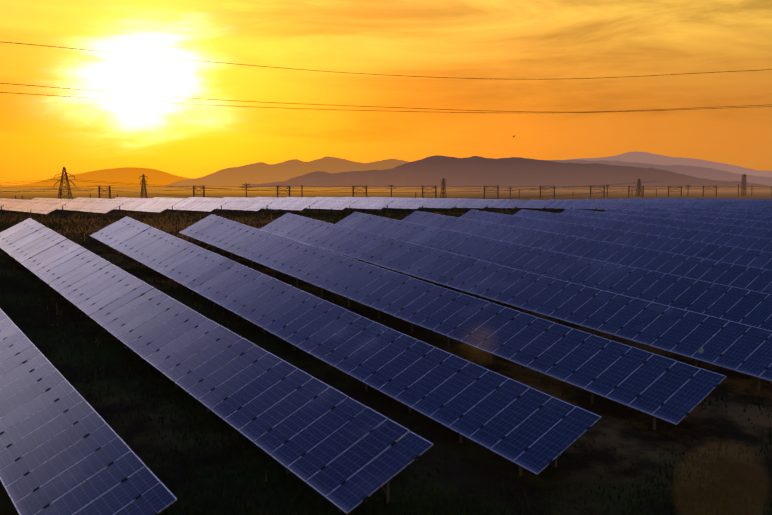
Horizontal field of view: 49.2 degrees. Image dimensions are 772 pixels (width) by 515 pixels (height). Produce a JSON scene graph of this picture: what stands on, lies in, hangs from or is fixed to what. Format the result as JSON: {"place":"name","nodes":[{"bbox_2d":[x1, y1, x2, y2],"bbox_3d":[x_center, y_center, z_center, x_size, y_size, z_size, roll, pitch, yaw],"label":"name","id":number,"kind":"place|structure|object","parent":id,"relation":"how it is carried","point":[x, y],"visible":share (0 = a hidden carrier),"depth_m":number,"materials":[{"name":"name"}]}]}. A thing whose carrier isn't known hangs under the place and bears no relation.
{"place":"outdoors","nodes":[
{"label":"outdoors","id":0,"kind":"place"},
{"bbox_2d":[0,167,190,186],"bbox_3d":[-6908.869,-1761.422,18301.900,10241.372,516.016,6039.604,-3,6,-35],"label":"mountain","id":1,"kind":"structure","parent":0,"point":[123,176],"depth_m":20056.79,"materials":[{"name":"orange stone"}]},
{"bbox_2d":[166,156,408,186],"bbox_3d":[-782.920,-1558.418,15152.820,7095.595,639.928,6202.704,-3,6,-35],"label":"mountain","id":2,"kind":"structure","parent":0,"point":[259,173],"depth_m":16314.67,"materials":[{"name":"brown stone"}]},
{"bbox_2d":[0,187,771,514],"bbox_3d":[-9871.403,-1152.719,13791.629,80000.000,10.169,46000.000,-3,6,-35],"label":"ground","id":3,"kind":"structure","parent":0,"point":[466,457],"depth_m":29.53,"materials":[{"name":"soil"}]},
{"bbox_2d":[54,167,641,198],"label":"transmission towers","id":4,"kind":"structure","parent":3,"relation":"on","point":[443,183],"depth_m":452.36,"materials":[{"name":"grey metal"}]},
{"bbox_2d":[14,183,751,198],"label":"utility poles","id":5,"kind":"object","parent":3,"relation":"on","point":[246,184],"visible":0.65,"depth_m":536.70,"materials":[{"name":"grey"}]},
{"bbox_2d":[0,207,771,514],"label":"solar array","id":6,"kind":"object","parent":3,"relation":"on","point":[695,284],"visible":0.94,"depth_m":35.60,"materials":[{"name":"blue glass"}]},
{"bbox_2d":[0,209,771,514],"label":"grass and weeds","id":7,"kind":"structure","parent":3,"relation":"on","point":[53,221],"depth_m":26.72,"materials":[{"name":"brown plant"}]},
{"bbox_2d":[0,197,771,219],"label":"solar array","id":8,"kind":"object","parent":3,"relation":"on","point":[43,206],"visible":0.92,"depth_m":126.22,"materials":[{"name":"blue glass"}]},
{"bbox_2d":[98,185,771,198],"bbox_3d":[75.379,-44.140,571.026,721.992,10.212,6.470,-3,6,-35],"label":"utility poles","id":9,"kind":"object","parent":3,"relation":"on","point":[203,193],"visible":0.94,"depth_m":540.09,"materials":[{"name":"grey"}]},
{"bbox_2d":[0,179,767,198],"bbox_3d":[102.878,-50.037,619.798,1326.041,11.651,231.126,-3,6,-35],"label":"power lines","id":10,"kind":"object","parent":9,"relation":"attached to","point":[340,189],"visible":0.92,"depth_m":482.01,"materials":[{"name":"grey metal"}]},
{"bbox_2d":[741,174,745,195],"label":"transmission tower","id":11,"kind":"structure","parent":3,"relation":"on","point":[744,180],"depth_m":782.00,"materials":[{"name":"grey metal"}]},
{"bbox_2d":[0,42,771,112],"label":"overhead power lines","id":12,"kind":"object","parent":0,"point":[341,105],"visible":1,"depth_m":111.88,"materials":[{"name":"grey metal"}]},
{"bbox_2d":[0,0,771,185],"label":"sky","id":13,"kind":"structure","parent":0,"point":[528,54],"materials":[{"name":"orange"}]},
{"bbox_2d":[244,155,771,186],"bbox_3d":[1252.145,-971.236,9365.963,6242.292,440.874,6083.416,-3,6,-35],"label":"mountain","id":14,"kind":"structure","parent":0,"point":[475,171],"depth_m":10072.76,"materials":[{"name":"stone"}]},
{"bbox_2d":[547,160,771,185],"bbox_3d":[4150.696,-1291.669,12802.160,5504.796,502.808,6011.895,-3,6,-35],"label":"mountain","id":15,"kind":"structure","parent":0,"point":[707,173],"depth_m":13830.33,"materials":[{"name":"stone"}]},
{"bbox_2d":[567,151,771,176],"bbox_3d":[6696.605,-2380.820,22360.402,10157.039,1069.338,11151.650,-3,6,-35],"label":"mountain","id":16,"kind":"structure","parent":0,"point":[645,157],"depth_m":24179.76,"materials":[{"name":"stone"}]}
]}

